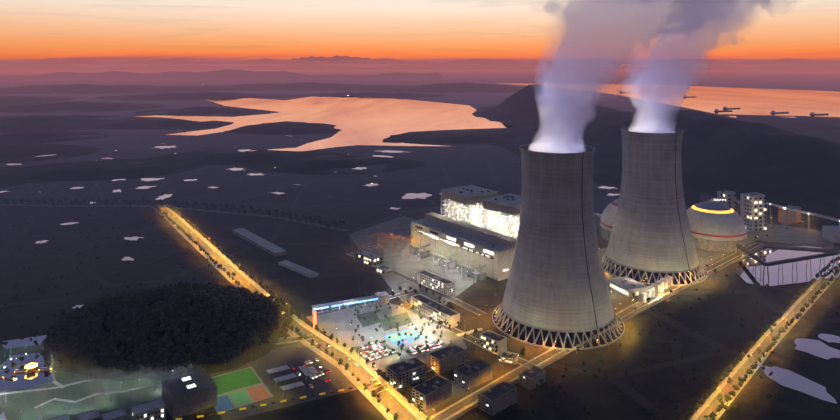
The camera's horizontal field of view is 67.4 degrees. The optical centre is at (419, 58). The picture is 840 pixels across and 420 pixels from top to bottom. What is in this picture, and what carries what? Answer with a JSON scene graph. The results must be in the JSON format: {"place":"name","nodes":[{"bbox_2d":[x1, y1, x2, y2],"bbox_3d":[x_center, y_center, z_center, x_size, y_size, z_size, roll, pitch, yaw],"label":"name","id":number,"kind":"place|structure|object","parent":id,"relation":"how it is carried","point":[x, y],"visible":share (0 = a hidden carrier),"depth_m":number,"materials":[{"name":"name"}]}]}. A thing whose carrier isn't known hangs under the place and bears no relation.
{"place":"outdoors","nodes":[
{"label":"outdoors","id":0,"kind":"place"},
{"bbox_2d":[0,335,52,389],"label":"plaza","id":1,"kind":"structure","parent":0,"point":[27,373],"depth_m":503.77,"materials":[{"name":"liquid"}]},
{"bbox_2d":[0,69,441,78],"bbox_3d":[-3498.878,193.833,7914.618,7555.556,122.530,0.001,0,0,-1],"label":"ridge","id":2,"kind":"structure","parent":0,"point":[230,74],"depth_m":7935.81,"materials":[{"name":"purple"}]},
{"bbox_2d":[291,55,369,60],"bbox_3d":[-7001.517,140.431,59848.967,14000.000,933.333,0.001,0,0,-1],"label":"mountains","id":3,"kind":"structure","parent":0,"point":[335,58],"depth_m":59821.68,"materials":[{"name":"purple"}]},
{"bbox_2d":[0,60,839,419],"bbox_3d":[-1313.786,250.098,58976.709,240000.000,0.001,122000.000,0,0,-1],"label":"ground","id":4,"kind":"structure","parent":0,"point":[352,200],"depth_m":848.48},
{"bbox_2d":[0,355,161,407],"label":"footpaths","id":5,"kind":"structure","parent":4,"relation":"on","point":[58,384],"depth_m":476.41,"materials":[{"name":"grey concrete"}]},
{"bbox_2d":[39,298,292,380],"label":"knoll","id":6,"kind":"structure","parent":4,"relation":"on","point":[84,368],"depth_m":516.01,"materials":[{"name":"green plant"}]},
{"bbox_2d":[0,197,839,419],"bbox_3d":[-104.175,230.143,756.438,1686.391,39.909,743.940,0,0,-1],"label":"trees","id":7,"kind":"object","parent":4,"relation":"on","point":[83,325],"visible":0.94,"depth_m":551.31,"materials":[{"name":"green plant"}]},
{"bbox_2d":[0,83,839,403],"bbox_3d":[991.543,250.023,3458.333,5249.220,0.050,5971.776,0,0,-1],"label":"water bodies","id":8,"kind":"object","parent":4,"relation":"on","point":[366,119],"visible":0.73,"depth_m":2638.19,"materials":[{"name":"liquid"}]},
{"bbox_2d":[619,91,827,114],"bbox_3d":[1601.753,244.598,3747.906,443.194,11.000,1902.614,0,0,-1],"label":"ships","id":9,"kind":"object","parent":8,"relation":"on","point":[811,113],"visible":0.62,"depth_m":2986.04,"materials":[{"name":"grey metal"}]},
{"bbox_2d":[0,82,839,230],"bbox_3d":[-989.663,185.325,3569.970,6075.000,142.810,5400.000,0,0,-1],"label":"hills","id":10,"kind":"structure","parent":0,"point":[783,160],"depth_m":1681.23,"materials":[{"name":"plant"}]},
{"bbox_2d":[0,196,839,419],"bbox_3d":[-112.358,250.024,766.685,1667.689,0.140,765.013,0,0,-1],"label":"roads","id":11,"kind":"structure","parent":0,"point":[469,302],"depth_m":553.40,"materials":[{"name":"grey asphalt"}]},
{"bbox_2d":[0,368,216,419],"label":"buildings","id":12,"kind":"structure","parent":11,"relation":"on","point":[189,392],"depth_m":443.08,"materials":[{"name":"grey"}]},
{"bbox_2d":[265,299,441,387],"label":"cars","id":13,"kind":"object","parent":11,"relation":"on","point":[433,346],"visible":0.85,"depth_m":534.77,"materials":[{"name":"white"}]},
{"bbox_2d":[266,291,482,389],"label":"canopies","id":14,"kind":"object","parent":11,"relation":"on","point":[380,298],"depth_m":585.24,"materials":[{"name":"grey"}]},
{"bbox_2d":[4,212,839,419],"bbox_3d":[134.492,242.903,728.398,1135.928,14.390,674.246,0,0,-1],"label":"street lamps","id":15,"kind":"object","parent":11,"relation":"on","point":[417,324],"visible":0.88,"depth_m":547.59,"materials":[{"name":"grey metal"}]},
{"bbox_2d":[411,212,516,280],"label":"turbine hall","id":16,"kind":"structure","parent":11,"relation":"on","point":[472,246],"depth_m":764.95,"materials":[{"name":"grey"}]},
{"bbox_2d":[441,185,498,229],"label":"boiler house","id":17,"kind":"structure","parent":11,"relation":"on","point":[467,200],"depth_m":856.61,"materials":[{"name":"grey metal"}]},
{"bbox_2d":[482,193,520,238],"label":"boiler house","id":18,"kind":"structure","parent":11,"relation":"on","point":[506,208],"depth_m":798.27,"materials":[{"name":"grey metal"}]},
{"bbox_2d":[169,244,834,419],"bbox_3d":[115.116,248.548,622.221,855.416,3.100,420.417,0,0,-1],"label":"boundary walls","id":19,"kind":"structure","parent":11,"relation":"on","point":[454,417],"depth_m":535.59,"materials":[{"name":"concrete"}]},
{"bbox_2d":[232,190,839,415],"bbox_3d":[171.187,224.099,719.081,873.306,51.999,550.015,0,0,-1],"label":"buildings","id":20,"kind":"structure","parent":11,"relation":"on","point":[430,393],"depth_m":542.86,"materials":[{"name":"grey"}]},
{"bbox_2d":[492,143,624,349],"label":"cooling tower","id":21,"kind":"structure","parent":11,"relation":"on","point":[556,290],"depth_m":569.53,"materials":[{"name":"concrete"}]},
{"bbox_2d":[358,196,839,280],"bbox_3d":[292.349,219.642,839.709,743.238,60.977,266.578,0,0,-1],"label":"industrial buildings","id":22,"kind":"structure","parent":11,"relation":"on","point":[471,272],"depth_m":761.87,"materials":[{"name":"grey metal"}]},
{"bbox_2d":[600,199,618,240],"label":"coal dome","id":23,"kind":"structure","parent":11,"relation":"on","point":[608,215],"depth_m":872.30,"materials":[{"name":"concrete"}]},
{"bbox_2d":[601,127,707,285],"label":"cooling tower","id":24,"kind":"structure","parent":11,"relation":"on","point":[651,240],"depth_m":722.49,"materials":[{"name":"concrete"}]},
{"bbox_2d":[687,199,746,251],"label":"coal dome","id":25,"kind":"structure","parent":11,"relation":"on","point":[715,226],"depth_m":825.38,"materials":[{"name":"concrete"}]},
{"bbox_2d":[0,61,839,69],"bbox_3d":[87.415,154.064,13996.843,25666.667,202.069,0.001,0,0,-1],"label":"ridge","id":26,"kind":"structure","parent":0,"point":[446,66],"depth_m":13984.63,"materials":[{"name":"purple"}]},
{"bbox_2d":[0,58,839,63],"bbox_3d":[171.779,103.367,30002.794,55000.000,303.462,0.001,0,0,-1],"label":"ridge","id":27,"kind":"structure","parent":0,"point":[366,61],"depth_m":29931.03,"materials":[{"name":"purple"}]},
{"bbox_2d":[0,0,839,152],"label":"sky","id":28,"kind":"structure","parent":0,"point":[564,31],"materials":[{"name":"orange"}]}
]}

